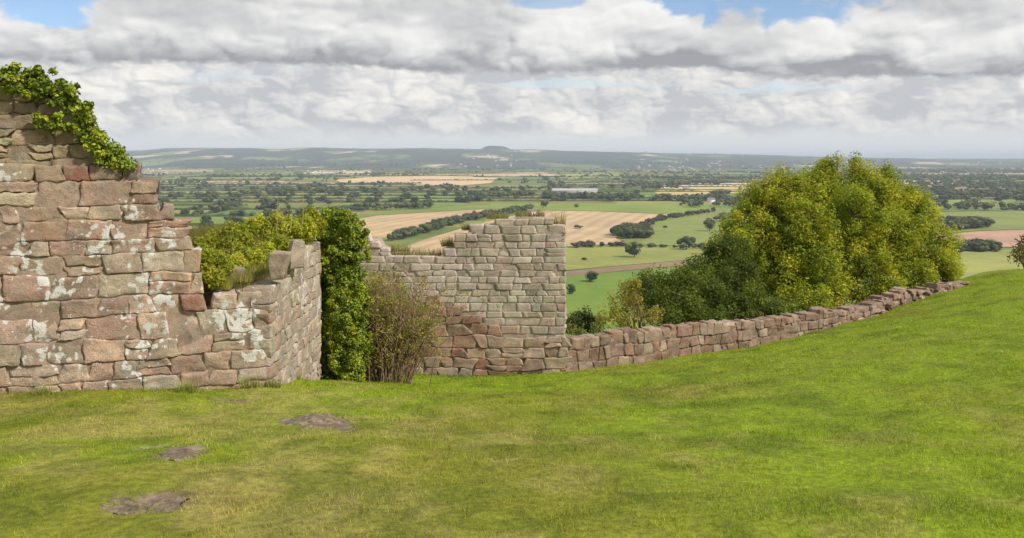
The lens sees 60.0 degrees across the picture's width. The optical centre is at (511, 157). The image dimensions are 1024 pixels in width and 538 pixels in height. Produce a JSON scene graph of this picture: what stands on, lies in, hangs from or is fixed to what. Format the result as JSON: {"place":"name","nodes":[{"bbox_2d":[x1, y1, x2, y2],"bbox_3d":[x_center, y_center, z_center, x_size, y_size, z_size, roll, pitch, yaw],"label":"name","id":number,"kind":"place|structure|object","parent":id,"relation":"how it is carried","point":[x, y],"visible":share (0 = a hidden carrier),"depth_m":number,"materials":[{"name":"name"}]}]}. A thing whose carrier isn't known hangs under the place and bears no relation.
{"place":"outdoors","nodes":[
{"label":"outdoors","id":0,"kind":"place"},
{"bbox_2d":[142,169,212,173],"bbox_3d":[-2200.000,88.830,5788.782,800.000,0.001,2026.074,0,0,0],"label":"stubble field","id":1,"kind":"structure","parent":0,"point":[202,170],"depth_m":6159.55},
{"bbox_2d":[199,235,321,367],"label":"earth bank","id":2,"kind":"structure","parent":0,"point":[208,294],"depth_m":12.69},
{"bbox_2d":[203,274,236,289],"bbox_3d":[-4.206,1.761,12.736,0.549,0.220,0.492,0,0,0],"label":"dry grass tuft","id":3,"kind":"object","parent":2,"relation":"on","point":[229,286],"visible":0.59,"depth_m":12.65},
{"bbox_2d":[226,268,255,281],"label":"dry grass tuft","id":4,"kind":"object","parent":2,"relation":"on","point":[250,277],"visible":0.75,"depth_m":12.91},
{"bbox_2d":[187,218,312,291],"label":"bank grass","id":5,"kind":"structure","parent":2,"relation":"on","point":[192,233],"depth_m":14.38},
{"bbox_2d":[190,205,327,290],"bbox_3d":[-4.181,1.427,14.294,1.584,1.148,3.754,0,0,21],"label":"green bush","id":6,"kind":"object","parent":2,"relation":"on","point":[221,260],"visible":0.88,"depth_m":14.12,"materials":[{"name":"green plant"}]},
{"bbox_2d":[336,176,496,185],"bbox_3d":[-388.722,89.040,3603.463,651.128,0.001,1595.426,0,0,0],"label":"stubble field","id":7,"kind":"structure","parent":0,"point":[437,180],"depth_m":3464.78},
{"bbox_2d":[360,209,505,237],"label":"stubble field","id":8,"kind":"structure","parent":0,"point":[380,226],"depth_m":1262.59,"materials":[{"name":"plant"}]},
{"bbox_2d":[0,269,1023,537],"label":"hillside ground","id":9,"kind":"structure","parent":0,"point":[190,485],"depth_m":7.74,"materials":[{"name":"plant"}]},
{"bbox_2d":[30,381,60,395],"bbox_3d":[-6.013,2.960,11.361,0.360,0.220,0.283,0,0,13],"label":"weed tuft","id":10,"kind":"object","parent":9,"relation":"on","point":[45,391],"visible":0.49,"depth_m":11.34,"materials":[{"name":"green plant"}]},
{"bbox_2d":[99,496,187,514],"bbox_3d":[-2.477,2.361,5.998,0.520,0.132,0.520,0,0,0],"label":"embedded rock","id":11,"kind":"object","parent":9,"relation":"on","point":[169,503],"visible":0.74,"depth_m":5.92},
{"bbox_2d":[0,85,349,392],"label":"ruined wall","id":12,"kind":"structure","parent":9,"relation":"on","point":[101,283],"depth_m":11.93,"materials":[{"name":"stone"}]},
{"bbox_2d":[0,61,138,173],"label":"ivy","id":13,"kind":"object","parent":12,"relation":"on","point":[91,137],"visible":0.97,"depth_m":11.73,"materials":[{"name":"green plant"}]},
{"bbox_2d":[246,261,268,273],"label":"dry grass tuft","id":14,"kind":"object","parent":12,"relation":"on","point":[262,268],"visible":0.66,"depth_m":13.21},
{"bbox_2d":[268,250,291,279],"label":"stone block","id":15,"kind":"structure","parent":12,"relation":"on","point":[278,263],"depth_m":12.86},
{"bbox_2d":[288,239,305,269],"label":"stone block","id":16,"kind":"structure","parent":12,"relation":"on","point":[297,247],"depth_m":13.80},
{"bbox_2d":[308,206,374,382],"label":"ivy column","id":17,"kind":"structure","parent":12,"relation":"attached to","point":[345,291],"depth_m":16.39,"materials":[{"name":"green plant"}]},
{"bbox_2d":[159,448,203,461],"bbox_3d":[-2.812,2.558,7.559,0.420,0.192,0.640,0,0,0],"label":"embedded rock","id":18,"kind":"object","parent":9,"relation":"on","point":[179,454],"visible":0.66,"depth_m":7.50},
{"bbox_2d":[172,376,198,392],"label":"weed tuft","id":19,"kind":"object","parent":9,"relation":"on","point":[189,388],"visible":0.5,"depth_m":11.93,"materials":[{"name":"green plant"}]},
{"bbox_2d":[235,374,261,388],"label":"weed tuft","id":20,"kind":"object","parent":9,"relation":"on","point":[246,383],"visible":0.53,"depth_m":12.29,"materials":[{"name":"green plant"}]},
{"bbox_2d":[261,374,284,387],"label":"weed tuft","id":21,"kind":"object","parent":9,"relation":"on","point":[278,385],"visible":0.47,"depth_m":12.44,"materials":[{"name":"green plant"}]},
{"bbox_2d":[278,413,347,430],"bbox_3d":[-2.124,2.979,9.812,0.840,0.303,1.240,0,0,0],"label":"embedded rock","id":22,"kind":"object","parent":9,"relation":"on","point":[306,420],"visible":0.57,"depth_m":9.78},
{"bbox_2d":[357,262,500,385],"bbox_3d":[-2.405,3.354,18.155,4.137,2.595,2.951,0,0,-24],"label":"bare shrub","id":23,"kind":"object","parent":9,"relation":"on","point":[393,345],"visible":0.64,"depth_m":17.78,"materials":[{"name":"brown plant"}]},
{"bbox_2d":[359,216,571,375],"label":"tower wall","id":24,"kind":"structure","parent":9,"relation":"on","point":[516,267],"depth_m":22.00,"materials":[{"name":"stone"}]},
{"bbox_2d":[386,241,410,251],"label":"dry grass tuft","id":25,"kind":"object","parent":24,"relation":"on","point":[402,249],"visible":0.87,"depth_m":22.33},
{"bbox_2d":[390,246,442,255],"bbox_3d":[-2.438,2.343,22.406,1.454,0.259,0.451,0,0,0],"label":"dry grass tuft","id":26,"kind":"object","parent":24,"relation":"on","point":[419,252],"visible":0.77,"depth_m":22.35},
{"bbox_2d":[438,236,454,246],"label":"dry grass tuft","id":27,"kind":"object","parent":24,"relation":"on","point":[446,243],"visible":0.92,"depth_m":22.24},
{"bbox_2d":[486,211,509,218],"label":"dry grass tuft","id":28,"kind":"object","parent":24,"relation":"on","point":[491,216],"visible":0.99,"depth_m":22.33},
{"bbox_2d":[514,208,544,216],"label":"dry grass tuft","id":29,"kind":"object","parent":24,"relation":"on","point":[524,214],"visible":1,"depth_m":22.33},
{"bbox_2d":[549,209,565,224],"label":"dry grass tuft","id":30,"kind":"object","parent":24,"relation":"on","point":[561,220],"visible":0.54,"depth_m":22.34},
{"bbox_2d":[565,305,598,335],"bbox_3d":[1.887,5.124,24.931,1.198,1.908,0.762,0,0,-14],"label":"dark shrub","id":31,"kind":"object","parent":9,"relation":"on","point":[581,319],"visible":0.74,"depth_m":24.87,"materials":[{"name":"green plant"}]},
{"bbox_2d":[565,323,604,335],"bbox_3d":[1.917,4.957,23.588,1.184,1.207,0.536,0,0,-20],"label":"bramble","id":32,"kind":"object","parent":9,"relation":"on","point":[578,331],"visible":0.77,"depth_m":23.57,"materials":[{"name":"green plant"}]},
{"bbox_2d":[595,277,665,329],"bbox_3d":[3.173,4.492,24.581,2.029,2.389,1.239,0,0,-27],"label":"yellow shrub","id":33,"kind":"object","parent":9,"relation":"on","point":[622,320],"visible":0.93,"depth_m":24.48,"materials":[{"name":"green plant"}]},
{"bbox_2d":[622,227,796,326],"bbox_3d":[6.053,5.321,28.510,5.256,5.957,5.132,0,0,-11],"label":"dark tree","id":34,"kind":"object","parent":9,"relation":"on","point":[703,289],"visible":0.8,"depth_m":28.23,"materials":[{"name":"green plant"}]},
{"bbox_2d":[565,280,969,371],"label":"wall","id":35,"kind":"structure","parent":9,"relation":"on","point":[620,346],"depth_m":23.99,"materials":[{"name":"red stone"}]},
{"bbox_2d":[702,150,967,313],"bbox_3d":[12.088,3.692,32.474,10.163,7.950,5.301,0,0,-28],"label":"broad tree","id":36,"kind":"object","parent":9,"relation":"on","point":[801,242],"visible":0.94,"depth_m":31.62,"materials":[{"name":"green plant"}]},
{"bbox_2d":[1006,234,1023,267],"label":"thorn bush","id":37,"kind":"object","parent":9,"relation":"on","point":[1017,250],"visible":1,"depth_m":33.62,"materials":[{"name":"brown plant"}]},
{"bbox_2d":[0,0,1023,158],"label":"sky","id":38,"kind":"structure","parent":0,"point":[920,79],"materials":[{"name":"white"}]},
{"bbox_2d":[466,172,559,175],"bbox_3d":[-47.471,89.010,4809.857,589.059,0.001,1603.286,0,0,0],"label":"stubble field","id":39,"kind":"structure","parent":0,"point":[511,174],"depth_m":4701.48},
{"bbox_2d":[397,210,666,254],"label":"stubble field","id":40,"kind":"structure","parent":0,"point":[597,225],"depth_m":1152.08,"materials":[{"name":"plant"}]},
{"bbox_2d":[126,146,1023,168],"bbox_3d":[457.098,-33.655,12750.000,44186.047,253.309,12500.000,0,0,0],"label":"hills","id":41,"kind":"structure","parent":0,"point":[431,157],"depth_m":9360.71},
{"bbox_2d":[174,162,426,166],"bbox_3d":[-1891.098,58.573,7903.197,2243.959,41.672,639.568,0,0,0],"label":"woodland","id":42,"kind":"object","parent":41,"relation":"on","point":[213,164],"visible":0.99,"depth_m":7870.03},
{"bbox_2d":[502,159,746,164],"bbox_3d":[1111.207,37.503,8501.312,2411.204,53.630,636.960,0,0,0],"label":"woodland","id":43,"kind":"object","parent":41,"relation":"on","point":[650,162],"visible":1,"depth_m":8474.64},
{"bbox_2d":[141,169,1023,313],"bbox_3d":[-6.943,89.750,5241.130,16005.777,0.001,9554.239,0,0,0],"label":"farmland","id":44,"kind":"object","parent":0,"point":[421,236],"visible":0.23,"depth_m":1904.51,"materials":[{"name":"plant"}]},
{"bbox_2d":[158,200,229,202],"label":"hedge","id":45,"kind":"object","parent":44,"relation":"on","point":[188,201],"visible":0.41,"depth_m":1774.93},
{"bbox_2d":[160,192,249,194],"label":"hedge","id":46,"kind":"object","parent":44,"relation":"on","point":[189,193],"visible":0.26,"depth_m":2154.08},
{"bbox_2d":[141,170,297,171],"bbox_3d":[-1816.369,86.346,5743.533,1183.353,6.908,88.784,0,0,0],"label":"hedge","id":47,"kind":"object","parent":44,"relation":"on","point":[232,171],"visible":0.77,"depth_m":5746.98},
{"bbox_2d":[160,189,283,190],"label":"hedge","id":48,"kind":"object","parent":44,"relation":"on","point":[214,190],"visible":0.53,"depth_m":2382.47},
{"bbox_2d":[145,172,302,172],"bbox_3d":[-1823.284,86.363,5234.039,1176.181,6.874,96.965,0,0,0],"label":"hedge","id":49,"kind":"object","parent":44,"relation":"on","point":[223,172],"visible":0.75,"depth_m":5241.78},
{"bbox_2d":[160,179,291,180],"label":"hedge","id":50,"kind":"object","parent":44,"relation":"on","point":[236,180],"visible":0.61,"depth_m":3442.35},
{"bbox_2d":[194,213,298,216],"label":"hedge","id":51,"kind":"object","parent":44,"relation":"on","point":[223,215],"visible":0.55,"depth_m":1352.55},
{"bbox_2d":[183,183,330,184],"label":"hedge","id":52,"kind":"object","parent":44,"relation":"on","point":[252,184],"visible":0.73,"depth_m":2935.65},
{"bbox_2d":[180,176,351,176],"bbox_3d":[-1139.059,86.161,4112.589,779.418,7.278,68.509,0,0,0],"label":"hedge","id":53,"kind":"object","parent":44,"relation":"on","point":[262,176],"visible":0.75,"depth_m":4108.49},
{"bbox_2d":[230,207,326,209],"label":"hedge","id":54,"kind":"object","parent":44,"relation":"on","point":[248,208],"visible":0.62,"depth_m":1529.95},
{"bbox_2d":[223,169,342,169],"bbox_3d":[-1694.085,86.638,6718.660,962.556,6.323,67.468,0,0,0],"label":"hedge","id":55,"kind":"object","parent":44,"relation":"on","point":[282,169],"visible":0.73,"depth_m":6714.41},
{"bbox_2d":[235,197,345,198],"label":"hedge","id":56,"kind":"object","parent":44,"relation":"on","point":[290,198],"visible":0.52,"depth_m":1921.04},
{"bbox_2d":[229,168,364,168],"bbox_3d":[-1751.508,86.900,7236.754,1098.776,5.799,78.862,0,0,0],"label":"hedge","id":57,"kind":"object","parent":44,"relation":"on","point":[303,168],"visible":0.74,"depth_m":7238.19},
{"bbox_2d":[242,199,377,202],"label":"hedge","id":58,"kind":"object","parent":44,"relation":"on","point":[321,201],"visible":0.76,"depth_m":1773.19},
{"bbox_2d":[249,193,374,195],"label":"hedge","id":59,"kind":"object","parent":44,"relation":"on","point":[310,195],"visible":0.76,"depth_m":2078.18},
{"bbox_2d":[273,191,410,192],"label":"hedge","id":60,"kind":"object","parent":44,"relation":"on","point":[354,192],"visible":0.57,"depth_m":2270.65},
{"bbox_2d":[333,201,433,210],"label":"woodland","id":61,"kind":"object","parent":44,"relation":"on","point":[376,205],"visible":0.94,"depth_m":1522.09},
{"bbox_2d":[354,172,434,175],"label":"woodland","id":62,"kind":"object","parent":44,"relation":"on","point":[384,173],"visible":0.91,"depth_m":4447.25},
{"bbox_2d":[329,174,473,175],"bbox_3d":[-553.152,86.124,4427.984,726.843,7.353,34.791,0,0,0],"label":"hedge","id":63,"kind":"object","parent":44,"relation":"on","point":[407,175],"visible":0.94,"depth_m":4423.16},
{"bbox_2d":[334,170,487,170],"bbox_3d":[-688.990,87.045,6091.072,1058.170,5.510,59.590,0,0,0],"label":"hedge","id":64,"kind":"object","parent":44,"relation":"on","point":[412,170],"visible":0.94,"depth_m":6090.83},
{"bbox_2d":[318,171,503,171],"bbox_3d":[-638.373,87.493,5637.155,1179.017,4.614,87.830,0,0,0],"label":"hedge","id":65,"kind":"object","parent":44,"relation":"on","point":[419,171],"visible":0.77,"depth_m":5641.99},
{"bbox_2d":[378,200,467,202],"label":"hedge","id":66,"kind":"object","parent":44,"relation":"on","point":[384,201],"visible":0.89,"depth_m":1780.05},
{"bbox_2d":[359,205,490,214],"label":"pasture","id":67,"kind":"structure","parent":44,"relation":"on","point":[454,208],"depth_m":1529.74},
{"bbox_2d":[405,172,502,172],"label":"hedge","id":68,"kind":"object","parent":44,"relation":"on","point":[455,172],"visible":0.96,"depth_m":5340.12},
{"bbox_2d":[387,204,533,239],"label":"woodland","id":69,"kind":"object","parent":44,"relation":"on","point":[438,223],"visible":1,"depth_m":1165.45,"materials":[{"name":"plant"}]},
{"bbox_2d":[411,190,550,192],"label":"hedge","id":70,"kind":"object","parent":44,"relation":"on","point":[420,191],"visible":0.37,"depth_m":2284.17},
{"bbox_2d":[415,187,557,188],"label":"hedge","id":71,"kind":"object","parent":44,"relation":"on","point":[488,188],"visible":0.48,"depth_m":2572.68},
{"bbox_2d":[456,189,527,196],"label":"woodland","id":72,"kind":"object","parent":44,"relation":"on","point":[499,193],"visible":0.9,"depth_m":1986.21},
{"bbox_2d":[414,179,583,180],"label":"hedge","id":73,"kind":"object","parent":44,"relation":"on","point":[505,179],"visible":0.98,"depth_m":3491.22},
{"bbox_2d":[471,199,597,200],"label":"hedge","id":74,"kind":"object","parent":44,"relation":"on","point":[535,200],"visible":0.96,"depth_m":1825.51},
{"bbox_2d":[473,175,608,176],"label":"hedge","id":75,"kind":"object","parent":44,"relation":"on","point":[539,176],"visible":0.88,"depth_m":4163.38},
{"bbox_2d":[484,195,604,198],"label":"hedge","id":76,"kind":"object","parent":44,"relation":"on","point":[519,197],"visible":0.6,"depth_m":1939.61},
{"bbox_2d":[489,170,639,170],"bbox_3d":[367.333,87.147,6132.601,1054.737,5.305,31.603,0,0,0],"label":"hedge","id":77,"kind":"object","parent":44,"relation":"on","point":[561,170],"visible":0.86,"depth_m":6129.71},
{"bbox_2d":[551,188,597,192],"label":"farm shed","id":78,"kind":"structure","parent":44,"relation":"on","point":[571,190],"depth_m":2279.25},
{"bbox_2d":[505,171,646,171],"bbox_3d":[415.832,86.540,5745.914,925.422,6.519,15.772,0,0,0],"label":"hedge","id":79,"kind":"object","parent":44,"relation":"on","point":[565,171],"visible":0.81,"depth_m":5742.81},
{"bbox_2d":[475,173,682,173],"bbox_3d":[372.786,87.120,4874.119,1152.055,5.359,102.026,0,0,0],"label":"hedge","id":80,"kind":"object","parent":44,"relation":"on","point":[590,173],"visible":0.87,"depth_m":4879.88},
{"bbox_2d":[141,167,1021,268],"bbox_3d":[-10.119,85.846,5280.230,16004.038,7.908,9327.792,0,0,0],"label":"distant hedges","id":81,"kind":"object","parent":44,"relation":"on","point":[189,208],"visible":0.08,"depth_m":1916.20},
{"bbox_2d":[141,158,1023,254],"bbox_3d":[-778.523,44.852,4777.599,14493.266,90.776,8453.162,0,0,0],"label":"distant trees","id":82,"kind":"object","parent":44,"relation":"on","point":[549,182],"visible":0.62,"depth_m":2924.55,"materials":[{"name":"plant"}]},
{"bbox_2d":[563,171,625,178],"bbox_3d":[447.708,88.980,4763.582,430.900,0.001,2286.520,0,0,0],"label":"pasture","id":83,"kind":"structure","parent":44,"relation":"on","point":[593,174],"depth_m":4699.90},
{"bbox_2d":[571,170,707,172],"bbox_3d":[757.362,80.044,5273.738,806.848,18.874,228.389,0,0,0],"label":"woodland","id":84,"kind":"object","parent":83,"relation":"on","point":[639,171],"visible":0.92,"depth_m":5262.57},
{"bbox_2d":[556,185,648,186],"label":"hedge","id":85,"kind":"object","parent":44,"relation":"on","point":[604,185],"visible":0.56,"depth_m":2747.85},
{"bbox_2d":[491,204,717,213],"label":"pasture","id":86,"kind":"structure","parent":44,"relation":"on","point":[658,208],"depth_m":1590.65,"materials":[{"name":"plant"}]},
{"bbox_2d":[679,196,749,206],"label":"woodland","id":87,"kind":"object","parent":86,"relation":"on","point":[728,200],"visible":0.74,"depth_m":1630.18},
{"bbox_2d":[625,241,641,256],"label":"tree","id":88,"kind":"object","parent":44,"relation":"on","point":[633,250],"visible":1,"depth_m":793.68,"materials":[{"name":"green plant"}]},
{"bbox_2d":[565,247,706,269],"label":"pasture","id":89,"kind":"structure","parent":44,"relation":"on","point":[596,257],"depth_m":801.14,"materials":[{"name":"plant"}]},
{"bbox_2d":[570,239,624,246],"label":"woodland","id":90,"kind":"object","parent":89,"relation":"on","point":[591,243],"visible":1,"depth_m":887.33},
{"bbox_2d":[542,191,743,200],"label":"woodland","id":91,"kind":"object","parent":44,"relation":"on","point":[663,196],"visible":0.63,"depth_m":1851.24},
{"bbox_2d":[599,190,693,191],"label":"hedge","id":92,"kind":"object","parent":44,"relation":"on","point":[649,191],"visible":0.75,"depth_m":2313.04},
{"bbox_2d":[565,265,732,335],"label":"pasture","id":93,"kind":"structure","parent":44,"relation":"on","point":[585,293],"depth_m":586.77,"materials":[{"name":"plant"}]},
{"bbox_2d":[585,271,598,280],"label":"tree","id":94,"kind":"object","parent":93,"relation":"on","point":[591,275],"visible":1,"depth_m":635.84,"materials":[{"name":"green plant"}]},
{"bbox_2d":[598,199,718,200],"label":"hedge","id":95,"kind":"object","parent":44,"relation":"on","point":[645,200],"visible":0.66,"depth_m":1835.59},
{"bbox_2d":[638,243,706,247],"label":"woodland","id":96,"kind":"object","parent":44,"relation":"on","point":[695,245],"visible":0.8,"depth_m":880.06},
{"bbox_2d":[586,180,758,181],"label":"hedge","id":97,"kind":"object","parent":44,"relation":"on","point":[658,180],"visible":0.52,"depth_m":3308.20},
{"bbox_2d":[639,207,715,226],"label":"woodland","id":98,"kind":"object","parent":44,"relation":"on","point":[648,221],"visible":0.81,"depth_m":1304.92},
{"bbox_2d":[629,179,726,185],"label":"woodland","id":99,"kind":"object","parent":44,"relation":"on","point":[695,182],"visible":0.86,"depth_m":2897.00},
{"bbox_2d":[676,236,695,248],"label":"tree","id":100,"kind":"object","parent":44,"relation":"on","point":[686,240],"visible":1,"depth_m":859.32,"materials":[{"name":"green plant"}]},
{"bbox_2d":[622,175,758,178],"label":"woodland","id":101,"kind":"object","parent":44,"relation":"on","point":[684,176],"visible":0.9,"depth_m":3689.24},
{"bbox_2d":[703,218,714,230],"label":"tree","id":102,"kind":"object","parent":44,"relation":"on","point":[709,224],"visible":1,"depth_m":1077.37,"materials":[{"name":"green plant"}]},
{"bbox_2d":[641,212,778,245],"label":"pasture","id":103,"kind":"structure","parent":44,"relation":"on","point":[673,232],"depth_m":1087.67,"materials":[{"name":"plant"}]},
{"bbox_2d":[609,222,654,237],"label":"woodland","id":104,"kind":"object","parent":103,"relation":"on","point":[626,229],"visible":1,"depth_m":990.19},
{"bbox_2d":[642,170,797,170],"bbox_3d":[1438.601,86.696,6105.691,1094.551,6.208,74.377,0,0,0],"label":"hedge","id":105,"kind":"object","parent":44,"relation":"on","point":[719,170],"visible":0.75,"depth_m":6103.41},
{"bbox_2d":[745,171,984,179],"bbox_3d":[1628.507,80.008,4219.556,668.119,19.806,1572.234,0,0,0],"label":"woodland","id":106,"kind":"object","parent":44,"relation":"on","point":[931,177],"visible":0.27,"depth_m":3783.31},
{"bbox_2d":[841,168,1023,172],"bbox_3d":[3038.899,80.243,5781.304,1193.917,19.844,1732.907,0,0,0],"label":"woodland","id":107,"kind":"object","parent":44,"relation":"on","point":[992,170],"visible":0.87,"depth_m":5738.36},
{"bbox_2d":[910,194,989,207],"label":"woodland","id":108,"kind":"object","parent":44,"relation":"on","point":[971,201],"visible":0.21,"depth_m":1608.20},
{"bbox_2d":[888,179,1023,187],"bbox_3d":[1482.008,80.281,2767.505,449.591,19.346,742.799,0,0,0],"label":"woodland","id":109,"kind":"object","parent":44,"relation":"on","point":[981,183],"visible":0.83,"depth_m":2817.78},
{"bbox_2d":[899,172,1023,179],"bbox_3d":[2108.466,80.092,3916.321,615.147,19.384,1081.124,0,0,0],"label":"woodland","id":110,"kind":"object","parent":44,"relation":"on","point":[991,175],"visible":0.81,"depth_m":3866.49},
{"bbox_2d":[903,187,1023,199],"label":"woodland","id":111,"kind":"object","parent":44,"relation":"on","point":[994,192],"visible":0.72,"depth_m":2049.03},
{"bbox_2d":[919,250,1023,283],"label":"pasture","id":112,"kind":"structure","parent":44,"relation":"on","point":[976,262],"depth_m":761.52,"materials":[{"name":"plant"}]},
{"bbox_2d":[931,238,1002,252],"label":"woodland","id":113,"kind":"object","parent":112,"relation":"on","point":[977,244],"visible":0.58,"depth_m":841.22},
{"bbox_2d":[921,210,1023,233],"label":"pasture","id":114,"kind":"structure","parent":44,"relation":"on","point":[1008,219],"depth_m":1299.75,"materials":[{"name":"plant"}]},
{"bbox_2d":[930,215,995,229],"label":"woodland","id":115,"kind":"object","parent":114,"relation":"on","point":[971,221],"visible":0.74,"depth_m":1106.33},
{"bbox_2d":[922,202,1023,210],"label":"pasture","id":116,"kind":"structure","parent":44,"relation":"on","point":[952,208],"depth_m":1555.15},
{"bbox_2d":[935,201,1023,209],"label":"woodland","id":117,"kind":"object","parent":116,"relation":"on","point":[1002,204],"visible":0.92,"depth_m":1513.52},
{"bbox_2d":[566,258,708,275],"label":"track","id":118,"kind":"structure","parent":0,"point":[614,269],"depth_m":720.63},
{"bbox_2d":[655,186,746,194],"bbox_3d":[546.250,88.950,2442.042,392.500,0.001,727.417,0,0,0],"label":"stubble field","id":119,"kind":"structure","parent":0,"point":[694,193],"depth_m":2405.64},
{"bbox_2d":[934,230,1023,246],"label":"ploughed field","id":120,"kind":"structure","parent":0,"point":[1006,238],"depth_m":1003.49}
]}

